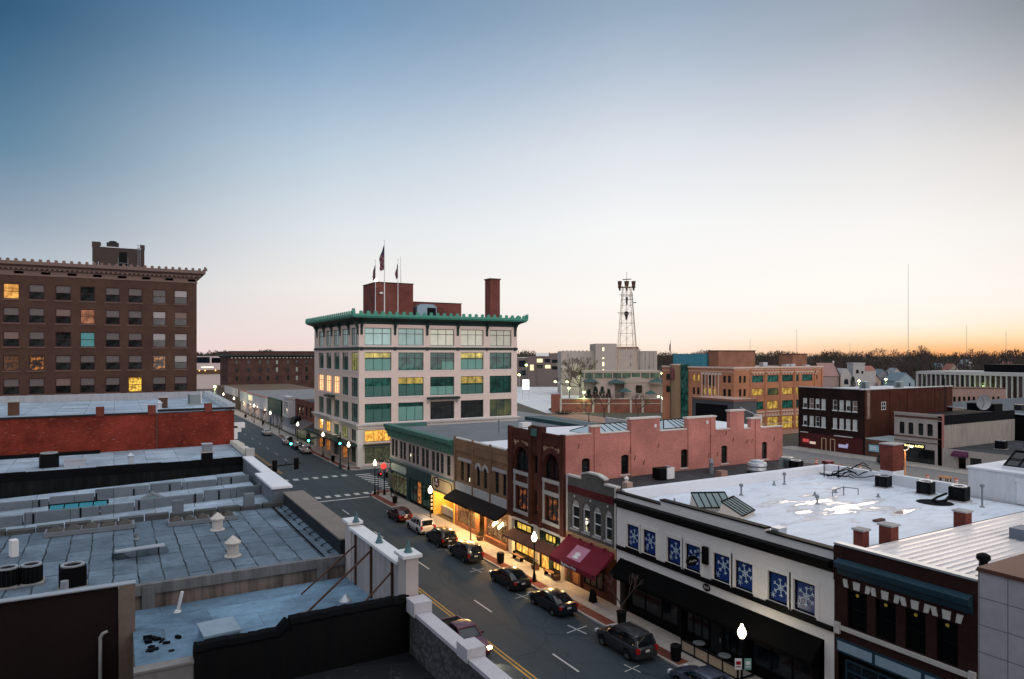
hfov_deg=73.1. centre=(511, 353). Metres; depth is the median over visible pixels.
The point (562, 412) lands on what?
bush
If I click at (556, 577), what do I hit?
planter
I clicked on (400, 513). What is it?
parked car
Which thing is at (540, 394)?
parking bay line
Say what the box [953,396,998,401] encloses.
window glass
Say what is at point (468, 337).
window
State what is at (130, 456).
roof vent
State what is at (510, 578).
parked car
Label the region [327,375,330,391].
window
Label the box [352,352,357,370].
window
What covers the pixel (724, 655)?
patio table
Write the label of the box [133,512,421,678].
pale blue roof building
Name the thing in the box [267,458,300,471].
traffic signal
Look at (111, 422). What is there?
red wall building
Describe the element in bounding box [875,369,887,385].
gabled house
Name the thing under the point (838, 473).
cable bundle
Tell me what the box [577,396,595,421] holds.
bare tree
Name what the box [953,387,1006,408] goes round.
pink arcade building
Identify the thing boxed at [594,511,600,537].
window
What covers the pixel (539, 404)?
parking lot
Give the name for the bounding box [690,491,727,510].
sawtooth skylight
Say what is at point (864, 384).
air conditioner
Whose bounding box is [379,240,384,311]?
flagpole
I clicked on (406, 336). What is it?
window
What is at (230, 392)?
parade
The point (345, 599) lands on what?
turbine vent
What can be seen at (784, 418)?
window
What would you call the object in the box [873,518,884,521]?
broken board
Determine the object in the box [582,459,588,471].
window
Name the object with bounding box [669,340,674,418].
flagpole
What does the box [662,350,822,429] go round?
orange brick office
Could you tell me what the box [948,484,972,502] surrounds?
air conditioner
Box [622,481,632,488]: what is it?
chimney
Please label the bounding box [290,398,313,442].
red brick corner shop
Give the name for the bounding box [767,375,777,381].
window
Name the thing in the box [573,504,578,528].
window
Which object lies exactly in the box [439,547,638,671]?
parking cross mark
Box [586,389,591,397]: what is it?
conifer
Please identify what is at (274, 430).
sidewalk
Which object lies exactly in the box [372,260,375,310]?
flagpole
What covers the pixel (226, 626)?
roof hatch
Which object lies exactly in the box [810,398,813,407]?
window
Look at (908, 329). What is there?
radio mast
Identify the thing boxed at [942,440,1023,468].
beige low shop
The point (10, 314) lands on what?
window
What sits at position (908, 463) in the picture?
sidewalk
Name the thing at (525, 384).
lit sign
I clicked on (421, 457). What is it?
green cornice building
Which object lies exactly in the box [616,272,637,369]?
radio tower
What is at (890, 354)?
bare tree
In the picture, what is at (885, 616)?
window
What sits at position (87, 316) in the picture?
window
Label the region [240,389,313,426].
white shop parade
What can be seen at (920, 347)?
bare tree
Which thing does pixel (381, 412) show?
window
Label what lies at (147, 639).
roof debris
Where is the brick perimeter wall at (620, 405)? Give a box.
[551,394,661,412]
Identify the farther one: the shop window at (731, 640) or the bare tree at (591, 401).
the bare tree at (591, 401)
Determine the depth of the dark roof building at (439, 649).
25.04 m
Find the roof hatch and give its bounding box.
[197,616,241,640]
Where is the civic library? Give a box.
[580,370,661,397]
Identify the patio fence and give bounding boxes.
[681,638,754,678]
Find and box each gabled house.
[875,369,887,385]
[876,375,881,385]
[883,372,915,386]
[886,368,900,373]
[942,364,957,369]
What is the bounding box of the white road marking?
[245,434,579,671]
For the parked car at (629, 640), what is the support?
on the street at (527, 635)
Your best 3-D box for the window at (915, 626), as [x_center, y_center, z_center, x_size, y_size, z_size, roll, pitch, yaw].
[20.079,13.725,34.259,0.100,2.050,1.030,0,0,-30]
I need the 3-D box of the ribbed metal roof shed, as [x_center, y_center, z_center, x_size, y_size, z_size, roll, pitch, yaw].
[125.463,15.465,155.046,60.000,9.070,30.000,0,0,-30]
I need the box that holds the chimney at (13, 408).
[6,400,20,415]
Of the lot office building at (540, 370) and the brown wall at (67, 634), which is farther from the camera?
the lot office building at (540, 370)
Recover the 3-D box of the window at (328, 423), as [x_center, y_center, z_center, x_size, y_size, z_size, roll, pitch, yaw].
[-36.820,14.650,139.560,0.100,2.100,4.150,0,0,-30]
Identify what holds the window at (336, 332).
in the corner office block at (404, 357)
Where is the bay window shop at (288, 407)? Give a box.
[282,395,313,434]
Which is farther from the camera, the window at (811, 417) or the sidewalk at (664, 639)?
the window at (811, 417)
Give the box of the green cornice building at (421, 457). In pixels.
[383,416,596,523]
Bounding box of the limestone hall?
[558,344,656,394]
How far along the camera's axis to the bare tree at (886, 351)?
901.32 m
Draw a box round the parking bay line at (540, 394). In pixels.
[517,387,576,401]
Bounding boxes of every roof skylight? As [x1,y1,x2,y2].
[48,499,108,509]
[140,491,163,498]
[569,422,626,432]
[660,418,683,429]
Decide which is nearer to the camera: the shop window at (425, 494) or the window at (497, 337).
the shop window at (425, 494)
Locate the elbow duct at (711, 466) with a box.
[709,458,713,473]
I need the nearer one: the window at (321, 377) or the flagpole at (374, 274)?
the flagpole at (374, 274)
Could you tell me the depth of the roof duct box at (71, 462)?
55.80 m
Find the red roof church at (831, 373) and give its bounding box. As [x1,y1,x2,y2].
[815,361,840,387]
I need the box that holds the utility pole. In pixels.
[939,378,949,411]
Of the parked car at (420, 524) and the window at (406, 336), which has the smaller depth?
the parked car at (420, 524)
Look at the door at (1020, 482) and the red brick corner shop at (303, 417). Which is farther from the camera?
the red brick corner shop at (303, 417)
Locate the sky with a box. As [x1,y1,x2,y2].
[0,0,1023,356]
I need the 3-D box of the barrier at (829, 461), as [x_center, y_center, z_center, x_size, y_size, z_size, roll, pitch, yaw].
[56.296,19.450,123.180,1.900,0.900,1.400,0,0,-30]
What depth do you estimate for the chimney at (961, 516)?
44.96 m
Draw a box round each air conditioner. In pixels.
[0,564,19,590]
[17,561,44,587]
[39,451,58,468]
[57,561,87,590]
[187,394,200,404]
[778,456,795,468]
[788,459,802,467]
[859,381,869,388]
[873,474,893,488]
[894,381,903,387]
[914,480,937,495]
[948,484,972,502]
[993,440,1007,449]
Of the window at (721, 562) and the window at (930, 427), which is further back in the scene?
the window at (930, 427)
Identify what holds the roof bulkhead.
on the snowflake shop at (714, 580)
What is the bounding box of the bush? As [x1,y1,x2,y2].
[550,408,576,414]
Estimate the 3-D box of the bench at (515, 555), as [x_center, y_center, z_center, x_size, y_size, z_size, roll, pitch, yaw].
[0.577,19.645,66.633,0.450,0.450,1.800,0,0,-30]
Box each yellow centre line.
[255,455,536,678]
[785,453,964,482]
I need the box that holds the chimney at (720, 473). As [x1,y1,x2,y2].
[715,470,727,476]
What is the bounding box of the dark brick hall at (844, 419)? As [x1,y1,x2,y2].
[798,385,952,455]
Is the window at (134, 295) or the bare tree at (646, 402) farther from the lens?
the bare tree at (646, 402)
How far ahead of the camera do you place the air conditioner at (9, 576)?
29.75 m
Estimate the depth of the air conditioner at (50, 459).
55.01 m
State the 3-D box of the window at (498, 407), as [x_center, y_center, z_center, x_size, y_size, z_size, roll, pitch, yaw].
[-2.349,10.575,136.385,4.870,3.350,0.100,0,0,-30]
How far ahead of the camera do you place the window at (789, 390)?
181.83 m
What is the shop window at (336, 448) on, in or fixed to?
in the corner office block at (404, 357)
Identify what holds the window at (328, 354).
in the corner office block at (404, 357)
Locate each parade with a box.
[217,384,313,408]
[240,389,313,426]
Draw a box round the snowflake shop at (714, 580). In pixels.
[609,464,1023,678]
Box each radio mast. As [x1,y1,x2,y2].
[908,305,908,355]
[966,325,966,359]
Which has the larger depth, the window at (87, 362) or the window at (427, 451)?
the window at (87, 362)
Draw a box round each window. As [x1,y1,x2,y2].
[3,283,18,298]
[3,307,18,322]
[3,331,18,346]
[3,355,18,370]
[3,379,18,394]
[29,284,43,299]
[29,308,43,322]
[29,331,43,346]
[29,355,43,370]
[29,378,43,393]
[56,285,70,300]
[56,309,70,323]
[56,332,70,346]
[56,355,70,369]
[56,378,70,393]
[80,286,94,300]
[80,309,94,323]
[80,332,94,346]
[80,355,94,369]
[80,378,94,392]
[106,287,119,301]
[106,310,119,324]
[106,332,119,346]
[106,355,119,369]
[106,377,119,391]
[128,288,141,302]
[128,311,141,324]
[128,333,141,346]
[128,355,141,369]
[128,377,141,391]
[153,289,165,303]
[153,311,165,324]
[153,333,165,346]
[153,355,165,368]
[153,377,165,390]
[174,290,186,303]
[174,312,186,325]
[174,333,186,346]
[174,355,186,368]
[174,376,186,390]
[197,357,209,362]
[212,358,219,362]
[283,416,294,429]
[319,332,323,345]
[319,353,323,367]
[319,374,323,390]
[319,396,323,412]
[319,418,322,428]
[319,437,322,447]
[327,331,330,345]
[327,353,330,368]
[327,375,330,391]
[327,398,330,414]
[327,421,330,431]
[327,439,330,450]
[334,330,338,345]
[334,353,338,368]
[334,376,338,393]
[334,399,338,416]
[334,423,338,434]
[334,442,338,454]
[343,329,347,345]
[343,352,347,369]
[343,377,347,394]
[343,401,347,419]
[343,426,347,437]
[343,446,347,458]
[352,328,357,344]
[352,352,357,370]
[352,378,357,396]
[352,403,357,421]
[352,429,355,440]
[352,446,355,462]
[365,328,390,344]
[365,352,390,370]
[365,378,390,396]
[365,403,390,422]
[365,429,389,441]
[365,446,389,463]
[392,439,393,455]
[392,471,406,496]
[396,440,397,456]
[398,328,422,344]
[398,352,422,369]
[398,377,422,395]
[398,402,422,420]
[400,441,402,458]
[404,442,405,459]
[409,444,410,461]
[409,477,416,501]
[413,445,414,462]
[416,446,418,464]
[417,481,421,504]
[422,448,424,466]
[422,483,429,508]
[426,449,428,467]
[430,329,453,345]
[430,352,453,369]
[430,377,453,394]
[430,401,453,419]
[432,451,434,470]
[436,452,438,471]
[441,454,443,473]
[447,456,449,475]
[458,505,474,529]
[461,330,482,345]
[461,353,482,369]
[461,376,482,393]
[461,400,482,417]
[462,461,463,480]
[468,463,469,482]
[478,467,479,486]
[485,469,486,488]
[487,515,506,543]
[490,330,510,345]
[490,353,510,368]
[490,375,510,392]
[490,399,510,415]
[496,472,498,492]
[504,474,505,495]
[516,529,532,558]
[517,520,531,534]
[518,447,527,471]
[518,486,527,511]
[519,360,525,366]
[519,370,525,374]
[545,532,556,544]
[547,454,558,480]
[548,495,558,523]
[553,562,559,571]
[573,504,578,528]
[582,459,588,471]
[584,508,589,532]
[584,570,602,591]
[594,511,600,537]
[606,515,611,541]
[621,456,627,473]
[628,524,637,549]
[630,586,676,626]
[636,385,641,392]
[644,529,654,555]
[668,537,679,565]
[681,450,686,466]
[685,611,709,642]
[687,544,699,572]
[714,552,728,583]
[721,447,725,462]
[723,628,740,657]
[736,560,751,592]
[751,641,812,678]
[752,375,762,381]
[752,388,762,395]
[757,401,762,409]
[762,443,765,458]
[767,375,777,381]
[767,388,777,394]
[767,401,777,408]
[767,417,777,425]
[769,571,786,605]
[782,375,792,381]
[782,387,792,394]
[782,400,792,407]
[782,416,792,427]
[795,579,814,615]
[802,374,811,380]
[803,398,806,407]
[803,415,806,424]
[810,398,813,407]
[810,416,813,425]
[816,399,819,408]
[816,416,819,426]
[822,399,825,408]
[822,417,825,426]
[833,400,836,409]
[833,418,836,427]
[840,400,843,410]
[840,418,843,428]
[845,659,893,678]
[846,401,849,410]
[846,419,849,429]
[848,589,866,632]
[853,401,856,411]
[853,420,856,429]
[876,598,895,643]
[881,402,885,409]
[900,422,903,432]
[904,447,934,464]
[906,608,925,654]
[909,423,912,433]
[919,423,922,434]
[928,424,932,435]
[937,618,957,666]
[970,458,981,464]
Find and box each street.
[234,414,675,678]
[347,468,389,489]
[517,411,967,484]
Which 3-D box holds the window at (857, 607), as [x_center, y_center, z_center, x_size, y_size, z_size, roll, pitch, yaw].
[18.535,13.725,36.948,0.100,2.050,1.150,0,0,-30]
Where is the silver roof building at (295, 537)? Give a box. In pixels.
[0,490,344,678]
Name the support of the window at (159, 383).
in the brown hotel
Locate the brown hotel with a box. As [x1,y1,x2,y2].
[0,241,206,395]
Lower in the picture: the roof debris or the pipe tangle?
the roof debris
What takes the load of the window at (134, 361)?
in the brown hotel
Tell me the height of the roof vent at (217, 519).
1.010 m
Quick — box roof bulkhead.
[966,450,1023,505]
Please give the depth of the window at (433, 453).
86.23 m
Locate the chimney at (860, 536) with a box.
[851,526,870,546]
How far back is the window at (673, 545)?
49.11 m
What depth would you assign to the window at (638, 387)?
254.99 m
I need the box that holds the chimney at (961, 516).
[951,508,973,526]
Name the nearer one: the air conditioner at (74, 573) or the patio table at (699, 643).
the air conditioner at (74, 573)
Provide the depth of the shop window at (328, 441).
140.13 m
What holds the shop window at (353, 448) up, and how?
in the corner office block at (404, 357)
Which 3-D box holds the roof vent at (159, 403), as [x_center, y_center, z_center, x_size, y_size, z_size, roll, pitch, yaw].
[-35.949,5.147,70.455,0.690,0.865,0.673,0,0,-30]
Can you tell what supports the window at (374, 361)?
in the corner office block at (404, 357)
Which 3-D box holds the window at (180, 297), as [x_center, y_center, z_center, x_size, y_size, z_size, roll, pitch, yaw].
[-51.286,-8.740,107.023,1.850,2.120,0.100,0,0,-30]
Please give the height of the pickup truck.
1.664 m
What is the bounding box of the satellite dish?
[976,395,990,411]
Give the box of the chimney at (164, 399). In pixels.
[158,396,168,407]
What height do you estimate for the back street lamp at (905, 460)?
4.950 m
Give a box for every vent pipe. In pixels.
[60,580,68,589]
[173,591,183,612]
[739,483,743,495]
[980,484,984,507]
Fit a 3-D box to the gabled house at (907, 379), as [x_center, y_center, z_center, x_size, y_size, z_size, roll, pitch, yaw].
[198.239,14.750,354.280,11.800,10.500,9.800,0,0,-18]
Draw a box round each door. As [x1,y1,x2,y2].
[542,555,548,568]
[573,571,577,584]
[711,623,722,653]
[1015,478,1023,504]
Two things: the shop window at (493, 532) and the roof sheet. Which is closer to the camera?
the roof sheet
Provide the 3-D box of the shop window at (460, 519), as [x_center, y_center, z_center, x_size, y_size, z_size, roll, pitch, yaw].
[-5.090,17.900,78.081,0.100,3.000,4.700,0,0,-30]
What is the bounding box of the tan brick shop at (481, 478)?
[443,436,507,550]
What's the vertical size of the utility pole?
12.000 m
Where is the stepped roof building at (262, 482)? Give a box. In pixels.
[0,456,292,532]
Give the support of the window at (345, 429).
in the corner office block at (404, 357)
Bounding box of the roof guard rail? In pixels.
[832,486,858,495]
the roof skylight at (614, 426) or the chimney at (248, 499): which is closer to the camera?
the chimney at (248, 499)
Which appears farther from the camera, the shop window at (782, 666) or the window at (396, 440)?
the window at (396, 440)
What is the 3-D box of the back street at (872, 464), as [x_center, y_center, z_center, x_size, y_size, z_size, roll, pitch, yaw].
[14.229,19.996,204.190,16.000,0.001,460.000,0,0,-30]
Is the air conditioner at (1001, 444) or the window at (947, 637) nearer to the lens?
the window at (947, 637)
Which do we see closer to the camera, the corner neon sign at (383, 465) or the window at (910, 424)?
the corner neon sign at (383, 465)
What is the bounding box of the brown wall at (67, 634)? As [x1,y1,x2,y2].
[0,580,135,678]
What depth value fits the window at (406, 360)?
127.03 m
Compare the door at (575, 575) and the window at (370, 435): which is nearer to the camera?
the door at (575, 575)
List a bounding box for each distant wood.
[197,348,1023,383]
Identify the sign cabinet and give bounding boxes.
[388,472,393,496]
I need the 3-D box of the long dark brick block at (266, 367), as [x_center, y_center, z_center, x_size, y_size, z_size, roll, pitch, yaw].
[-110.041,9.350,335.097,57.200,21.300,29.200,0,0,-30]
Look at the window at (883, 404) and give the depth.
138.09 m
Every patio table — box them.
[693,640,704,646]
[718,652,730,659]
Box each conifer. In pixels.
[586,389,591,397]
[593,386,599,397]
[599,386,605,397]
[850,376,855,386]
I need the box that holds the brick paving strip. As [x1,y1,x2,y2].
[278,435,687,664]
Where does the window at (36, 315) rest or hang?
in the brown hotel
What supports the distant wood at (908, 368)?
on the ground
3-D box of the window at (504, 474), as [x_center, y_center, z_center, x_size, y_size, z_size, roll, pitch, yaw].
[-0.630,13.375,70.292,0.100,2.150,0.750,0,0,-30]
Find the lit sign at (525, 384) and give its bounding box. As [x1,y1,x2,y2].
[522,380,528,399]
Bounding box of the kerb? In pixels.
[273,433,680,666]
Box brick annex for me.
[865,435,893,456]
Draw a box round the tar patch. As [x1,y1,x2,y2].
[916,499,953,505]
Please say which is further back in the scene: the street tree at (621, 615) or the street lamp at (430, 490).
the street lamp at (430, 490)
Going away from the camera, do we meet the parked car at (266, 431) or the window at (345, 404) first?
the window at (345, 404)
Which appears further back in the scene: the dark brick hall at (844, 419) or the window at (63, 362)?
the dark brick hall at (844, 419)
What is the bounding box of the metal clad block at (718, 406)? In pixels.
[691,396,761,423]
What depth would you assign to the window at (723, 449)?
70.64 m
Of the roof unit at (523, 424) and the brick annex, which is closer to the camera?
the roof unit at (523, 424)
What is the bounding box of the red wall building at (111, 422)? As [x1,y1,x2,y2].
[0,391,244,455]
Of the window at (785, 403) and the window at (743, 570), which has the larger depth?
the window at (785, 403)
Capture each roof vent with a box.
[127,453,134,463]
[156,400,162,408]
[210,512,224,531]
[224,535,241,557]
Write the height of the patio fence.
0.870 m
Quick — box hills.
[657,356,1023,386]
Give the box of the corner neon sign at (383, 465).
[377,460,389,471]
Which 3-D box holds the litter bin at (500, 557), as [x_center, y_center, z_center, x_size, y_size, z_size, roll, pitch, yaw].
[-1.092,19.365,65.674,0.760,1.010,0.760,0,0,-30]
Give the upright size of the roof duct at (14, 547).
0.820 m
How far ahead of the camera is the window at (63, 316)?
99.44 m
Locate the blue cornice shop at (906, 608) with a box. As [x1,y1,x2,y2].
[833,511,1023,678]
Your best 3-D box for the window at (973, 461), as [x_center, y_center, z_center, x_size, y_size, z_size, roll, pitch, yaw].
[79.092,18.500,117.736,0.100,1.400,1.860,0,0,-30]
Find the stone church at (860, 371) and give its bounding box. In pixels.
[837,363,875,386]
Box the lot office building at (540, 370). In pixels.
[517,353,557,386]
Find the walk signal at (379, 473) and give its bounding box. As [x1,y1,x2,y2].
[377,472,381,494]
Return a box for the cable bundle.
[824,461,873,478]
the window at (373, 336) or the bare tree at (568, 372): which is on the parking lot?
the bare tree at (568, 372)
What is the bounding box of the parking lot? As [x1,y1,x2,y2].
[517,387,578,412]
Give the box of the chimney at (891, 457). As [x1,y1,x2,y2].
[879,442,904,474]
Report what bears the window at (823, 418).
in the dark brick hall at (844, 419)
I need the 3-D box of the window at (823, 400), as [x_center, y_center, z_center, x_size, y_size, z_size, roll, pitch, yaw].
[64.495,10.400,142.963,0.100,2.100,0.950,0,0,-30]
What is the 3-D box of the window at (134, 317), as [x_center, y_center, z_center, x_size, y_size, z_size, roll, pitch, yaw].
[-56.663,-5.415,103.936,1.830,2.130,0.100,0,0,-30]
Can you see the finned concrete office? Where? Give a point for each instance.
(1010, 377)
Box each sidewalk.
[233,409,389,469]
[371,489,760,678]
[549,413,797,434]
[783,446,967,474]
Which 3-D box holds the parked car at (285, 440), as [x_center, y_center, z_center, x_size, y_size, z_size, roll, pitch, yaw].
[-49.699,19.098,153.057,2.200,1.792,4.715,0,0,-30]
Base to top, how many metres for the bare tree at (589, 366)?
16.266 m
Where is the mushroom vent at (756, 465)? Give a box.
[747,459,766,472]
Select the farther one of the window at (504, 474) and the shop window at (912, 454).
the shop window at (912, 454)
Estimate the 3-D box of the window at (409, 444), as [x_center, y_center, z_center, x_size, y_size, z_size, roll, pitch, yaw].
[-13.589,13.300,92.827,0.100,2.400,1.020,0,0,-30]
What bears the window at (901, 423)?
in the beige shop at (930, 437)
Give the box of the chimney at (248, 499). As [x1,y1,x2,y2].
[243,492,254,506]
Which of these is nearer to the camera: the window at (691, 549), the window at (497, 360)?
the window at (691, 549)
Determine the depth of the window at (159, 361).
105.57 m
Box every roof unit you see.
[519,422,531,427]
[652,465,674,479]
[1009,524,1023,540]
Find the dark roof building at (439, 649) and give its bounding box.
[293,594,511,678]
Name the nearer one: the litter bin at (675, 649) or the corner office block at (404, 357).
the litter bin at (675, 649)
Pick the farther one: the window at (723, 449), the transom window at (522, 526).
the window at (723, 449)
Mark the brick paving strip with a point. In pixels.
(663, 652)
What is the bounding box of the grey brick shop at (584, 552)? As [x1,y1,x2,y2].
[549,460,843,605]
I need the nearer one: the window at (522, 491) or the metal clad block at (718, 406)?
the window at (522, 491)
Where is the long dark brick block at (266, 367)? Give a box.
[217,351,313,387]
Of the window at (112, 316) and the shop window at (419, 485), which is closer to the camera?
the shop window at (419, 485)
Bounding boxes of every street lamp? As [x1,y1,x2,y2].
[322,433,324,456]
[347,442,349,469]
[373,460,376,493]
[428,486,431,517]
[531,532,536,581]
[735,623,750,678]
[904,446,912,475]
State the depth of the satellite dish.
132.81 m
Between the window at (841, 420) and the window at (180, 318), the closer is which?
the window at (180, 318)
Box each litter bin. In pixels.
[497,551,503,563]
[670,643,681,661]
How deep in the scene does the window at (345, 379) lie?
129.98 m
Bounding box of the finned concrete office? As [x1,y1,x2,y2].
[916,364,1023,398]
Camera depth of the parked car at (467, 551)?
66.06 m
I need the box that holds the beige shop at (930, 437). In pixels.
[894,402,1014,465]
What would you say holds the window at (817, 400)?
in the dark brick hall at (844, 419)
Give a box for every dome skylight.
[44,518,134,537]
[167,510,237,526]
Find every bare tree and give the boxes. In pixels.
[559,368,578,397]
[560,365,596,386]
[561,356,597,397]
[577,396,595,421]
[591,392,618,417]
[631,393,651,416]
[869,348,882,357]
[880,349,897,358]
[888,349,902,362]
[918,345,929,353]
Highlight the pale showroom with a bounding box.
[197,356,219,388]
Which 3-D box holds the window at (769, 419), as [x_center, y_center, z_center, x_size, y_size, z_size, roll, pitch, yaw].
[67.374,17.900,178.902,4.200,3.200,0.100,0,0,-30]
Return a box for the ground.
[197,356,965,678]
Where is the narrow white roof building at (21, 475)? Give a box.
[0,440,254,498]
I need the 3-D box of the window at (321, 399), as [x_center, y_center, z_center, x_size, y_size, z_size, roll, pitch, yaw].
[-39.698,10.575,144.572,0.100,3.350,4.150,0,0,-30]
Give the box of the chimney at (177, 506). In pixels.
[172,499,183,513]
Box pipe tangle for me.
[931,492,949,502]
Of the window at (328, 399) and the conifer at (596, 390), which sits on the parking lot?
the conifer at (596, 390)
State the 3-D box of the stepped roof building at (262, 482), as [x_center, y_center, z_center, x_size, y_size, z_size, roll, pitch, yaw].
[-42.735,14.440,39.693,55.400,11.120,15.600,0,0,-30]
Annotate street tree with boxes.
[391,475,404,503]
[455,508,473,538]
[598,573,642,623]
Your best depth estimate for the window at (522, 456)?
67.70 m
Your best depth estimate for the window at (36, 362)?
97.83 m
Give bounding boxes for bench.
[511,553,524,561]
[543,569,555,577]
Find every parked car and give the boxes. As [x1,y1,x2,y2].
[261,429,271,435]
[282,436,293,444]
[291,442,301,449]
[298,444,311,453]
[387,506,412,521]
[406,514,435,534]
[425,525,457,547]
[448,539,483,562]
[488,566,531,590]
[528,588,578,615]
[595,621,657,660]
[667,664,730,678]
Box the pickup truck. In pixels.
[440,615,491,655]
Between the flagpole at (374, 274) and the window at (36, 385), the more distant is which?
the flagpole at (374, 274)
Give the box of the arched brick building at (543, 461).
[502,409,782,580]
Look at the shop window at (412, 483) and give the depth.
92.37 m
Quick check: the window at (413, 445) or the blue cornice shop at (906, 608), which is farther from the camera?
the window at (413, 445)
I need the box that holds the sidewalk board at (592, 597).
[588,589,597,602]
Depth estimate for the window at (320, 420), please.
145.11 m
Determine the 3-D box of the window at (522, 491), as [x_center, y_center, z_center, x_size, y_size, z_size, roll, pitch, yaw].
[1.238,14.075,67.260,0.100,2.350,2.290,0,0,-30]
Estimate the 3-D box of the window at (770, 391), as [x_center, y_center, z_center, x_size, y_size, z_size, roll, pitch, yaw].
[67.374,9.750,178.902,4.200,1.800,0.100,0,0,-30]
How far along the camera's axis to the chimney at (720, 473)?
60.54 m
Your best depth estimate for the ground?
191.57 m
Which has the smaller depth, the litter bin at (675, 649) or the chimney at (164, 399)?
the litter bin at (675, 649)
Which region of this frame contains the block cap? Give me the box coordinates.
[201,442,212,450]
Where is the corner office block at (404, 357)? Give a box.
[304,278,527,466]
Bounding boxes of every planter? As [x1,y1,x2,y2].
[475,530,483,540]
[530,559,539,569]
[551,570,560,580]
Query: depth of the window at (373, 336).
123.92 m
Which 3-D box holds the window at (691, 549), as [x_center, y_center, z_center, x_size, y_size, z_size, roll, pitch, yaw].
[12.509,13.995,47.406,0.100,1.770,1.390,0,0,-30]
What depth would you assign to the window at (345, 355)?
129.98 m
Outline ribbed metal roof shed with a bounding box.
[947,397,1023,440]
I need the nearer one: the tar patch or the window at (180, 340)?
the tar patch
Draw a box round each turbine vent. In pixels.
[339,594,351,604]
[975,552,990,569]
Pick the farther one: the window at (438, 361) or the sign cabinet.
the window at (438, 361)
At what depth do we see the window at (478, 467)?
75.48 m
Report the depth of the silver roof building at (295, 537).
35.06 m
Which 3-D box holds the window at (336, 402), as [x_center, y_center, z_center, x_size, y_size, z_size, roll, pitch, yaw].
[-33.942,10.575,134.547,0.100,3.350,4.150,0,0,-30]
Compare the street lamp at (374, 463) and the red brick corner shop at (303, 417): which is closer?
the street lamp at (374, 463)
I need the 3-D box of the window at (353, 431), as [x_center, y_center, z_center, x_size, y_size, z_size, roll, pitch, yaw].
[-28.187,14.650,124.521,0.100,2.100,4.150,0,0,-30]
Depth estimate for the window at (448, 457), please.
82.36 m
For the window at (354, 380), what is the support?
in the corner office block at (404, 357)
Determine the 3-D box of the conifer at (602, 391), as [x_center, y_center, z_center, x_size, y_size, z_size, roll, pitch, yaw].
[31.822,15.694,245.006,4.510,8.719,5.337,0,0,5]
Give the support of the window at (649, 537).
in the snowflake shop at (714, 580)
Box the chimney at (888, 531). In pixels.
[877,521,900,543]
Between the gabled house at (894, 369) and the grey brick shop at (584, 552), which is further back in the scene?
the gabled house at (894, 369)
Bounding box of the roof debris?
[143,634,181,652]
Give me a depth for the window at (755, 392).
176.15 m
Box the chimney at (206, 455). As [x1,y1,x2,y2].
[200,450,213,459]
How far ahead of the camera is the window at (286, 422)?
177.79 m
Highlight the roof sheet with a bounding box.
[819,471,835,473]
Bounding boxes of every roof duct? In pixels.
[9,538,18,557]
[111,543,168,559]
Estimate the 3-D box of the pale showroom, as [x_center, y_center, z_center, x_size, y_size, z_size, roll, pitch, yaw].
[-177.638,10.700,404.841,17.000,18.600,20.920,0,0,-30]
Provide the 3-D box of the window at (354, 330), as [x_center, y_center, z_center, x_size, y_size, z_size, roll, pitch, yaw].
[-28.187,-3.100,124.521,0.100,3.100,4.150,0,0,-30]
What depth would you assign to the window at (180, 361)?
107.00 m
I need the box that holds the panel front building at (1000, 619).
[977,553,1023,678]
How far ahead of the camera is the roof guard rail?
56.32 m
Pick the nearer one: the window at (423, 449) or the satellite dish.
the window at (423, 449)
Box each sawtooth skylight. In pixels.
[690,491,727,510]
[719,495,754,518]
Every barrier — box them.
[821,460,833,464]
[937,476,952,481]
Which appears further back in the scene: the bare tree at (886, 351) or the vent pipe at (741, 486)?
the bare tree at (886, 351)
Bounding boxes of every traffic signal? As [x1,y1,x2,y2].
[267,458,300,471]
[289,432,341,468]
[383,471,387,494]
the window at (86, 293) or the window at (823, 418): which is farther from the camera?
the window at (823, 418)
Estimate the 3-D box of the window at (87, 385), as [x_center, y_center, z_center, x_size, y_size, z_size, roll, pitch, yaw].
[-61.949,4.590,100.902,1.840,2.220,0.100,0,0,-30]
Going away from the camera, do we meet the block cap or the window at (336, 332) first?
the block cap
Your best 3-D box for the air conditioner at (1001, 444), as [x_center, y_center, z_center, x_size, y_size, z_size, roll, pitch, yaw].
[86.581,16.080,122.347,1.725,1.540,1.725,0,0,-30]
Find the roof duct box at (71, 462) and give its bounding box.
[63,457,86,466]
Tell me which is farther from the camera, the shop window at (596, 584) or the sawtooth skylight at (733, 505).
the shop window at (596, 584)
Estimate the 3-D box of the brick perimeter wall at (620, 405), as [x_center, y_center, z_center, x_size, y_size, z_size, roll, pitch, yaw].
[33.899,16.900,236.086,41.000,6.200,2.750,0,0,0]
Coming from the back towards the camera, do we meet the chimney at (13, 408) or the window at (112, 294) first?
the window at (112, 294)
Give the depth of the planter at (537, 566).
63.57 m
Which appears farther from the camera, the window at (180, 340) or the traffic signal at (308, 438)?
the traffic signal at (308, 438)
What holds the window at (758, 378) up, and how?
in the orange brick office at (773, 389)
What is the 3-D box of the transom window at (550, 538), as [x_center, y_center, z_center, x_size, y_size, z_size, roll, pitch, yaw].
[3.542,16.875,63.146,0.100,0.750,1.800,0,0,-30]
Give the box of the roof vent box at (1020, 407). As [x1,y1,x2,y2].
[1014,404,1023,410]

